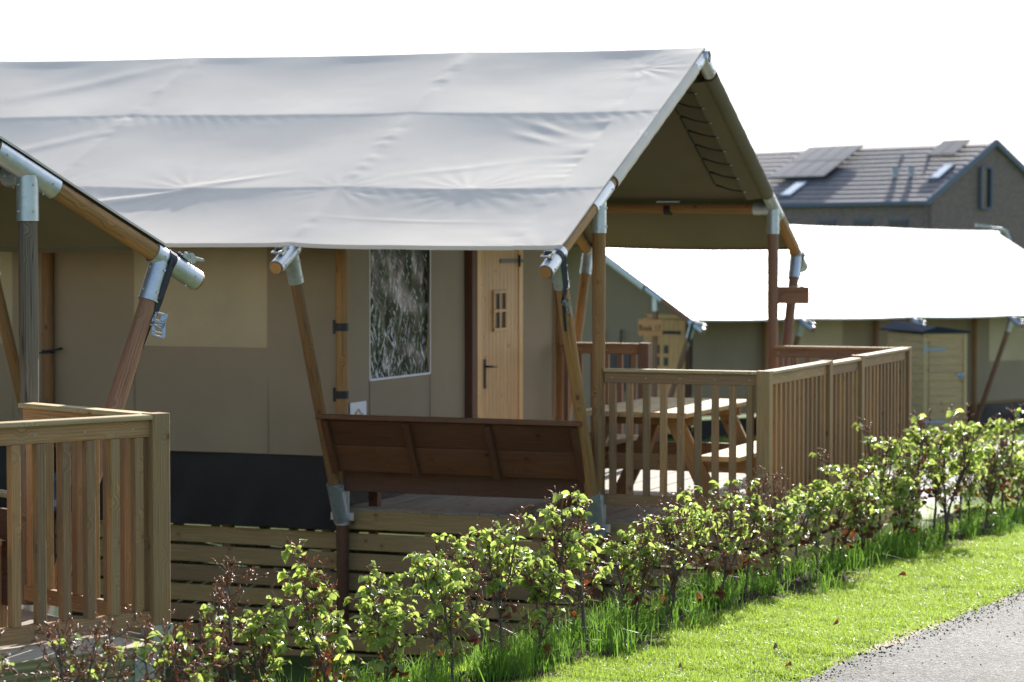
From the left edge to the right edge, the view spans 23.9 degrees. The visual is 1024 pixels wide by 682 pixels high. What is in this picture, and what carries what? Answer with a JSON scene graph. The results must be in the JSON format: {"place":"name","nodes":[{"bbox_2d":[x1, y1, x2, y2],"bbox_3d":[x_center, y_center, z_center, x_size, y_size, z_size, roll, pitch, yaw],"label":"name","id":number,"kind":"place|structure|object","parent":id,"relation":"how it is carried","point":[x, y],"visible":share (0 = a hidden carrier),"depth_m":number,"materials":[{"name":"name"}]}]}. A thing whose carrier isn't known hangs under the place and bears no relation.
{"place":"outdoors","nodes":[
{"label":"outdoors","id":0,"kind":"place"},
{"bbox_2d":[0,0,1023,163],"label":"sky","id":1,"kind":"structure","parent":0,"point":[795,74],"materials":[{"name":"white"}]},
{"bbox_2d":[56,414,1023,681],"bbox_3d":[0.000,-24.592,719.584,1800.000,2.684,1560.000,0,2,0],"label":"ground","id":2,"kind":"structure","parent":0,"point":[300,666],"depth_m":17.35,"materials":[{"name":"brown soil"}]},
{"bbox_2d":[0,607,142,647],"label":"terrace","id":3,"kind":"structure","parent":2,"relation":"on","point":[26,617],"depth_m":10.96,"materials":[{"name":"grey concrete"}]},
{"bbox_2d":[0,489,7,627],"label":"bench","id":4,"kind":"object","parent":3,"relation":"on","point":[3,572],"visible":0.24,"depth_m":10.77,"materials":[{"name":"brown wood"}]},
{"bbox_2d":[0,633,164,681],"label":"step","id":5,"kind":"object","parent":3,"relation":"on","point":[27,659],"visible":0.52,"depth_m":10.05,"materials":[{"name":"grey concrete"}]},
{"bbox_2d":[18,402,149,615],"bbox_3d":[-1.946,0.771,11.032,0.085,0.934,1.015,-2,3,-43],"label":"deck railing","id":6,"kind":"object","parent":3,"relation":"on","point":[35,411],"visible":0.37,"depth_m":11.06,"materials":[{"name":"brown wood"}]},
{"bbox_2d":[0,412,172,657],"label":"deck railing","id":7,"kind":"object","parent":3,"relation":"attached to","point":[148,434],"visible":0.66,"depth_m":10.38,"materials":[{"name":"brown wood"}]},
{"bbox_2d":[0,136,204,616],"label":"safari tent","id":8,"kind":"object","parent":3,"relation":"on","point":[44,208],"visible":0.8,"depth_m":11.76,"materials":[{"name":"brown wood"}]},
{"bbox_2d":[0,47,807,620],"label":"safari tent","id":9,"kind":"object","parent":2,"relation":"on","point":[394,235],"visible":0.91,"depth_m":18.08,"materials":[{"name":"white fabric"}]},
{"bbox_2d":[350,401,365,414],"bbox_3d":[-1.118,0.547,17.598,0.011,0.206,0.271,1,2,22],"label":"notice card","id":10,"kind":"object","parent":9,"relation":"attached to","point":[357,408],"visible":0.43,"depth_m":17.60,"materials":[{"name":"white paper"}]},
{"bbox_2d":[369,249,430,380],"bbox_3d":[-0.855,-0.310,18.321,0.034,1.176,1.117,1,2,22],"label":"window","id":11,"kind":"structure","parent":9,"relation":"in","point":[397,277],"depth_m":18.33,"materials":[{"name":"grey glass"}]},
{"bbox_2d":[482,250,522,418],"bbox_3d":[-0.072,0.125,20.096,0.103,1.860,0.887,1,2,22],"label":"door","id":12,"kind":"structure","parent":9,"relation":"in","point":[499,267],"depth_m":20.05,"materials":[{"name":"brown wood"}]},
{"bbox_2d":[778,287,808,303],"bbox_3d":[2.387,-0.393,20.709,0.315,0.145,0.030,1,2,22],"label":"sign board","id":13,"kind":"object","parent":9,"relation":"attached to","point":[793,295],"visible":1,"depth_m":20.68,"materials":[{"name":"brown wood"}]},
{"bbox_2d":[7,468,920,660],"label":"terrace","id":14,"kind":"structure","parent":2,"relation":"on","point":[406,516],"depth_m":17.47,"materials":[{"name":"brown wood"}]},
{"bbox_2d":[315,414,607,506],"bbox_3d":[-0.317,0.869,16.965,1.985,0.710,0.766,1,2,22],"label":"bench","id":15,"kind":"object","parent":14,"relation":"on","point":[375,456],"visible":0.82,"depth_m":16.77,"materials":[{"name":"brown wood"}]},
{"bbox_2d":[559,342,650,434],"bbox_3d":[0.813,0.540,21.160,0.825,1.057,0.090,1,2,22],"label":"deck railing","id":16,"kind":"object","parent":14,"relation":"on","point":[642,351],"visible":0.43,"depth_m":21.09,"materials":[{"name":"brown wood"}]},
{"bbox_2d":[556,397,755,515],"bbox_3d":[1.127,0.845,17.510,1.562,0.769,1.660,1,2,22],"label":"picnic table","id":17,"kind":"object","parent":14,"relation":"on","point":[689,442],"visible":0.42,"depth_m":17.03,"materials":[{"name":"brown wood"}]},
{"bbox_2d":[603,368,772,522],"bbox_3d":[1.186,0.700,16.381,1.175,1.017,0.090,1,2,22],"label":"deck railing","id":18,"kind":"object","parent":14,"relation":"on","point":[761,381],"visible":0.85,"depth_m":16.35,"materials":[{"name":"brown wood"}]},
{"bbox_2d":[765,360,832,506],"bbox_3d":[2.008,0.678,16.974,0.090,1.017,1.615,1,2,22],"label":"deck railing","id":19,"kind":"object","parent":14,"relation":"on","point":[802,412],"visible":0.66,"depth_m":17.02,"materials":[{"name":"brown wood"}]},
{"bbox_2d":[833,358,861,485],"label":"deck railing","id":20,"kind":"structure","parent":19,"relation":"attached to","point":[845,392],"depth_m":18.14,"materials":[{"name":"brown wood"}]},
{"bbox_2d":[774,345,898,367],"bbox_3d":[2.728,0.514,20.337,1.070,0.934,0.085,1,2,22],"label":"deck railing","id":21,"kind":"object","parent":14,"relation":"on","point":[808,353],"visible":0.27,"depth_m":20.36,"materials":[{"name":"brown wood"}]},
{"bbox_2d":[851,347,911,482],"bbox_3d":[2.964,0.588,19.356,0.090,1.017,1.740,1,2,22],"label":"deck railing","id":22,"kind":"object","parent":14,"relation":"on","point":[884,389],"visible":0.64,"depth_m":19.33,"materials":[{"name":"brown wood"}]},
{"bbox_2d":[236,486,1023,681],"bbox_3d":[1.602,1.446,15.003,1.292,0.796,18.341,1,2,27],"label":"tall grass","id":23,"kind":"structure","parent":2,"relation":"on","point":[603,624],"depth_m":13.23,"materials":[{"name":"green plant"}]},
{"bbox_2d":[0,631,38,681],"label":"beech sapling","id":24,"kind":"object","parent":23,"relation":"on","point":[3,661],"visible":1,"depth_m":8.07,"materials":[{"name":"green plant"}]},
{"bbox_2d":[0,612,158,681],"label":"beech sapling","id":25,"kind":"object","parent":23,"relation":"on","point":[141,652],"visible":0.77,"depth_m":8.81,"materials":[{"name":"green plant"}]},
{"bbox_2d":[33,612,148,681],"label":"beech sapling","id":26,"kind":"object","parent":23,"relation":"on","point":[100,665],"visible":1,"depth_m":8.40,"materials":[{"name":"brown plant"}]},
{"bbox_2d":[94,603,224,681],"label":"beech sapling","id":27,"kind":"object","parent":23,"relation":"on","point":[167,640],"visible":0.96,"depth_m":9.08,"materials":[{"name":"green plant"}]},
{"bbox_2d":[162,604,236,681],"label":"beech sapling","id":28,"kind":"object","parent":23,"relation":"on","point":[178,633],"visible":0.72,"depth_m":9.38,"materials":[{"name":"green plant"}]},
{"bbox_2d":[201,556,267,681],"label":"beech sapling","id":29,"kind":"object","parent":23,"relation":"on","point":[226,602],"visible":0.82,"depth_m":9.63,"materials":[{"name":"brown plant"}]},
{"bbox_2d":[227,595,299,681],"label":"beech sapling","id":30,"kind":"object","parent":23,"relation":"on","point":[275,632],"visible":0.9,"depth_m":9.92,"materials":[{"name":"green plant"}]},
{"bbox_2d":[265,537,352,681],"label":"beech sapling","id":31,"kind":"object","parent":23,"relation":"on","point":[326,595],"visible":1,"depth_m":10.05,"materials":[{"name":"green plant"}]},
{"bbox_2d":[294,605,359,681],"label":"beech sapling","id":32,"kind":"object","parent":23,"relation":"on","point":[341,629],"visible":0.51,"depth_m":10.34,"materials":[{"name":"green plant"}]},
{"bbox_2d":[343,560,418,679],"bbox_3d":[-0.601,1.308,10.837,0.325,0.673,0.355,0,2,10],"label":"beech sapling","id":33,"kind":"object","parent":23,"relation":"on","point":[372,591],"visible":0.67,"depth_m":10.79,"materials":[{"name":"green plant"}]},
{"bbox_2d":[350,590,422,681],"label":"beech sapling","id":34,"kind":"object","parent":23,"relation":"on","point":[387,633],"visible":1,"depth_m":10.58,"materials":[{"name":"green plant"}]},
{"bbox_2d":[394,533,478,679],"bbox_3d":[-0.353,1.284,11.414,0.351,0.757,0.326,2,3,44],"label":"beech sapling","id":35,"kind":"object","parent":23,"relation":"on","point":[460,545],"visible":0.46,"depth_m":11.42,"materials":[{"name":"green plant"}]},
{"bbox_2d":[402,552,488,681],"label":"beech sapling","id":36,"kind":"object","parent":23,"relation":"on","point":[450,587],"visible":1,"depth_m":10.98,"materials":[{"name":"green plant"}]},
{"bbox_2d":[426,520,522,653],"bbox_3d":[-0.159,1.272,11.730,0.536,0.772,0.432,-7,4,-14],"label":"beech sapling","id":37,"kind":"object","parent":23,"relation":"on","point":[472,585],"visible":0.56,"depth_m":11.71,"materials":[{"name":"green plant"}]},
{"bbox_2d":[460,504,540,662],"bbox_3d":[-0.052,1.213,11.560,0.386,0.876,0.370,0,2,1],"label":"beech sapling","id":38,"kind":"object","parent":23,"relation":"on","point":[489,543],"visible":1,"depth_m":11.56,"materials":[{"name":"green plant"}]},
{"bbox_2d":[510,541,581,658],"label":"beech sapling","id":39,"kind":"object","parent":23,"relation":"on","point":[536,588],"visible":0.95,"depth_m":11.90,"materials":[{"name":"green plant"}]},
{"bbox_2d":[506,484,595,635],"bbox_3d":[0.209,1.183,12.310,0.437,0.934,0.413,1,1,-42],"label":"beech sapling","id":40,"kind":"object","parent":23,"relation":"on","point":[551,517],"visible":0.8,"depth_m":12.31,"materials":[{"name":"green plant"}]},
{"bbox_2d":[542,490,612,646],"bbox_3d":[0.359,1.207,12.504,0.399,0.871,0.380,-2,3,-37],"label":"beech sapling","id":41,"kind":"object","parent":23,"relation":"on","point":[583,501],"visible":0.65,"depth_m":12.50,"materials":[{"name":"green plant"}]},
{"bbox_2d":[544,518,618,637],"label":"beech sapling","id":42,"kind":"object","parent":23,"relation":"on","point":[586,581],"visible":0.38,"depth_m":12.79,"materials":[{"name":"green plant"}]},
{"bbox_2d":[590,521,656,623],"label":"beech sapling","id":43,"kind":"object","parent":23,"relation":"on","point":[627,561],"visible":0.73,"depth_m":13.25,"materials":[{"name":"green plant"}]},
{"bbox_2d":[621,514,677,632],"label":"beech sapling","id":44,"kind":"object","parent":23,"relation":"on","point":[643,565],"visible":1,"depth_m":13.03,"materials":[{"name":"green plant"}]},
{"bbox_2d":[641,501,705,609],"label":"beech sapling","id":45,"kind":"object","parent":23,"relation":"on","point":[684,559],"visible":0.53,"depth_m":13.79,"materials":[{"name":"green plant"}]},
{"bbox_2d":[636,485,724,617],"bbox_3d":[0.930,1.210,13.446,0.496,0.798,0.454,0,2,-6],"label":"beech sapling","id":46,"kind":"object","parent":23,"relation":"on","point":[668,526],"visible":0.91,"depth_m":13.44,"materials":[{"name":"green plant"}]},
{"bbox_2d":[676,486,724,581],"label":"beech sapling","id":47,"kind":"object","parent":23,"relation":"on","point":[708,559],"visible":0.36,"depth_m":14.32,"materials":[{"name":"green plant"}]},
{"bbox_2d":[701,478,761,590],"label":"beech sapling","id":48,"kind":"object","parent":23,"relation":"on","point":[725,503],"visible":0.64,"depth_m":14.87,"materials":[{"name":"green plant"}]},
{"bbox_2d":[705,495,759,604],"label":"beech sapling","id":49,"kind":"object","parent":23,"relation":"on","point":[730,549],"visible":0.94,"depth_m":14.06,"materials":[{"name":"green plant"}]},
{"bbox_2d":[732,478,785,594],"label":"beech sapling","id":50,"kind":"object","parent":23,"relation":"on","point":[755,515],"visible":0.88,"depth_m":14.64,"materials":[{"name":"green plant"}]},
{"bbox_2d":[750,466,802,582],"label":"beech sapling","id":51,"kind":"object","parent":23,"relation":"on","point":[776,476],"visible":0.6,"depth_m":15.38,"materials":[{"name":"green plant"}]},
{"bbox_2d":[757,493,807,581],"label":"beech sapling","id":52,"kind":"object","parent":23,"relation":"on","point":[778,541],"visible":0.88,"depth_m":15.06,"materials":[{"name":"green plant"}]},
{"bbox_2d":[770,479,827,570],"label":"beech sapling","id":53,"kind":"object","parent":23,"relation":"on","point":[818,484],"visible":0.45,"depth_m":15.94,"materials":[{"name":"green plant"}]},
{"bbox_2d":[788,481,848,567],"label":"beech sapling","id":54,"kind":"object","parent":23,"relation":"on","point":[819,504],"visible":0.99,"depth_m":15.64,"materials":[{"name":"green plant"}]},
{"bbox_2d":[800,448,863,563],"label":"beech sapling","id":55,"kind":"object","parent":23,"relation":"on","point":[841,505],"visible":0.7,"depth_m":16.42,"materials":[{"name":"green plant"}]},
{"bbox_2d":[829,462,883,560],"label":"beech sapling","id":56,"kind":"object","parent":23,"relation":"on","point":[860,509],"visible":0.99,"depth_m":16.12,"materials":[{"name":"green plant"}]},
{"bbox_2d":[831,478,887,555],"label":"beech sapling","id":57,"kind":"object","parent":23,"relation":"on","point":[871,528],"visible":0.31,"depth_m":16.73,"materials":[{"name":"green plant"}]},
{"bbox_2d":[840,472,891,540],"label":"beech sapling","id":58,"kind":"object","parent":23,"relation":"on","point":[877,507],"visible":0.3,"depth_m":17.02,"materials":[{"name":"green plant"}]},
{"bbox_2d":[851,417,909,535],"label":"beech sapling","id":59,"kind":"object","parent":23,"relation":"on","point":[869,443],"visible":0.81,"depth_m":17.45,"materials":[{"name":"green plant"}]},
{"bbox_2d":[872,467,928,550],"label":"beech sapling","id":60,"kind":"object","parent":23,"relation":"on","point":[898,503],"visible":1,"depth_m":17.24,"materials":[{"name":"green plant"}]},
{"bbox_2d":[886,442,939,539],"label":"beech sapling","id":61,"kind":"object","parent":23,"relation":"on","point":[925,463],"visible":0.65,"depth_m":17.60,"materials":[{"name":"green plant"}]},
{"bbox_2d":[878,409,949,530],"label":"beech sapling","id":62,"kind":"object","parent":23,"relation":"on","point":[914,436],"visible":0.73,"depth_m":18.07,"materials":[{"name":"green plant"}]},
{"bbox_2d":[910,412,965,531],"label":"beech sapling","id":63,"kind":"object","parent":23,"relation":"on","point":[935,491],"visible":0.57,"depth_m":18.38,"materials":[{"name":"green plant"}]},
{"bbox_2d":[925,431,966,536],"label":"beech sapling","id":64,"kind":"object","parent":23,"relation":"on","point":[945,492],"visible":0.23,"depth_m":18.69,"materials":[{"name":"green plant"}]},
{"bbox_2d":[930,428,972,518],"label":"beech sapling","id":65,"kind":"object","parent":23,"relation":"on","point":[959,443],"visible":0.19,"depth_m":19.01,"materials":[{"name":"green plant"}]},
{"bbox_2d":[923,505,982,524],"bbox_3d":[4.042,1.525,21.272,0.860,0.154,0.520,0,2,0],"label":"soil mound","id":66,"kind":"object","parent":23,"relation":"on","point":[954,515],"visible":0.17,"depth_m":21.22,"materials":[{"name":"brown soil"}]},
{"bbox_2d":[933,424,980,530],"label":"beech sapling","id":67,"kind":"object","parent":23,"relation":"on","point":[961,498],"visible":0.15,"depth_m":19.42,"materials":[{"name":"green plant"}]},
{"bbox_2d":[923,403,992,541],"bbox_3d":[3.367,1.017,18.201,0.524,1.122,0.495,0,2,-11],"label":"beech sapling","id":68,"kind":"object","parent":23,"relation":"on","point":[959,427],"visible":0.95,"depth_m":18.18,"materials":[{"name":"green plant"}]},
{"bbox_2d":[946,443,990,531],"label":"beech sapling","id":69,"kind":"object","parent":23,"relation":"on","point":[970,493],"visible":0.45,"depth_m":19.16,"materials":[{"name":"green plant"}]},
{"bbox_2d":[946,435,1023,526],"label":"beech sapling","id":70,"kind":"object","parent":23,"relation":"on","point":[992,479],"visible":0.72,"depth_m":19.57,"materials":[{"name":"green plant"}]},
{"bbox_2d":[962,447,1008,513],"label":"beech sapling","id":71,"kind":"object","parent":23,"relation":"on","point":[985,460],"visible":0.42,"depth_m":19.81,"materials":[{"name":"green plant"}]},
{"bbox_2d":[973,457,1010,514],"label":"beech sapling","id":72,"kind":"object","parent":23,"relation":"on","point":[999,500],"visible":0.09,"depth_m":20.38,"materials":[{"name":"green plant"}]},
{"bbox_2d":[977,403,1023,520],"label":"beech sapling","id":73,"kind":"object","parent":23,"relation":"on","point":[1009,426],"visible":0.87,"depth_m":20.16,"materials":[{"name":"green plant"}]},
{"bbox_2d":[981,424,1023,512],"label":"beech sapling","id":74,"kind":"object","parent":23,"relation":"on","point":[985,439],"visible":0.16,"depth_m":20.90,"materials":[{"name":"green plant"}]},
{"bbox_2d":[998,444,1023,513],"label":"beech sapling","id":75,"kind":"object","parent":23,"relation":"on","point":[1020,471],"visible":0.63,"depth_m":20.44,"materials":[{"name":"green plant"}]},
{"bbox_2d":[1010,448,1023,508],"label":"beech sapling","id":76,"kind":"object","parent":23,"relation":"on","point":[1020,486],"visible":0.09,"depth_m":21.30,"materials":[{"name":"green plant"}]},
{"bbox_2d":[498,521,1023,681],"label":"lawn grass","id":77,"kind":"structure","parent":2,"relation":"on","point":[781,626],"depth_m":13.38,"materials":[{"name":"green plant"}]},
{"bbox_2d":[552,225,1023,440],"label":"safari tent","id":78,"kind":"object","parent":2,"relation":"on","point":[709,308],"visible":0.6,"depth_m":39.85,"materials":[{"name":"white fabric"}]},
{"bbox_2d":[610,330,629,390],"bbox_3d":[1.579,0.296,38.456,0.060,0.966,0.822,-1,2,-44],"label":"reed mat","id":79,"kind":"object","parent":78,"relation":"hanging from","point":[613,360],"visible":0.09,"depth_m":38.28,"materials":[{"name":"grey"}]},
{"bbox_2d":[638,319,662,335],"bbox_3d":[2.089,-0.200,36.541,0.026,0.250,0.480,-1,2,-44],"label":"name board","id":80,"kind":"object","parent":78,"relation":"attached to","point":[648,327],"visible":1,"depth_m":36.53,"materials":[{"name":"brown wood"}]},
{"bbox_2d":[647,319,681,433],"bbox_3d":[2.375,0.558,37.691,0.060,1.780,0.774,-1,2,-44],"label":"door","id":81,"kind":"structure","parent":78,"relation":"in","point":[669,344],"depth_m":37.60,"materials":[{"name":"brown wood"}]},
{"bbox_2d":[975,224,1010,240],"bbox_3d":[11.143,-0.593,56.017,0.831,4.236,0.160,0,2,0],"label":"tent pole end","id":82,"kind":"object","parent":78,"relation":"part of","point":[990,227],"visible":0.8,"depth_m":55.90,"materials":[{"name":"grey metal"}]},
{"bbox_2d":[691,426,1023,508],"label":"lawn grass","id":83,"kind":"structure","parent":2,"relation":"on","point":[1022,427],"depth_m":37.13,"materials":[{"name":"green plant"}]},
{"bbox_2d":[755,139,1023,249],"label":"brick house","id":84,"kind":"structure","parent":2,"relation":"on","point":[962,184],"depth_m":113.71,"materials":[{"name":"grey tile"}]},
{"bbox_2d":[817,220,835,226],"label":"window","id":85,"kind":"structure","parent":84,"relation":"in","point":[830,223],"depth_m":114.47,"materials":[{"name":"glass"}]},
{"bbox_2d":[853,219,871,226],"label":"window","id":86,"kind":"structure","parent":84,"relation":"in","point":[856,222],"depth_m":112.87,"materials":[{"name":"glass"}]},
{"bbox_2d":[888,219,907,228],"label":"window","id":87,"kind":"structure","parent":84,"relation":"in","point":[892,223],"depth_m":111.31,"materials":[{"name":"glass"}]},
{"bbox_2d":[979,166,992,208],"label":"window","id":88,"kind":"structure","parent":84,"relation":"in","point":[986,175],"depth_m":112.68,"materials":[{"name":"glass"}]},
{"bbox_2d":[880,320,970,440],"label":"storage shed","id":89,"kind":"structure","parent":2,"relation":"on","point":[939,371],"depth_m":36.13,"materials":[{"name":"brown wood"}]},
{"bbox_2d":[925,341,963,433],"bbox_3d":[6.455,0.708,36.089,0.630,1.401,0.065,0,2,-13],"label":"door","id":90,"kind":"structure","parent":89,"relation":"in","point":[944,356],"depth_m":36.10,"materials":[{"name":"brown wood"}]},
{"bbox_2d":[366,501,1023,681],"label":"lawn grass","id":91,"kind":"structure","parent":0,"point":[462,659],"depth_m":15.70,"materials":[{"name":"green plant"}]},
{"bbox_2d":[798,590,1023,681],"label":"asphalt road","id":92,"kind":"structure","parent":0,"point":[1003,661],"depth_m":12.09,"materials":[{"name":"grey asphalt"}]},
{"bbox_2d":[780,586,1023,681],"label":"road grit","id":93,"kind":"object","parent":92,"relation":"on","point":[860,653],"visible":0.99,"depth_m":12.75,"materials":[{"name":"gravel"}]},
{"bbox_2d":[823,593,1016,672],"bbox_3d":[9.805,1.619,28.623,0.195,2.220,73.920,1,2,26],"label":"sandy road edge","id":94,"kind":"object","parent":92,"relation":"on","point":[902,640],"visible":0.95,"depth_m":12.69,"materials":[{"name":"beige sand"}]},
{"bbox_2d":[883,439,1023,527],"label":"footpath","id":95,"kind":"structure","parent":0,"point":[933,503],"depth_m":23.95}
]}

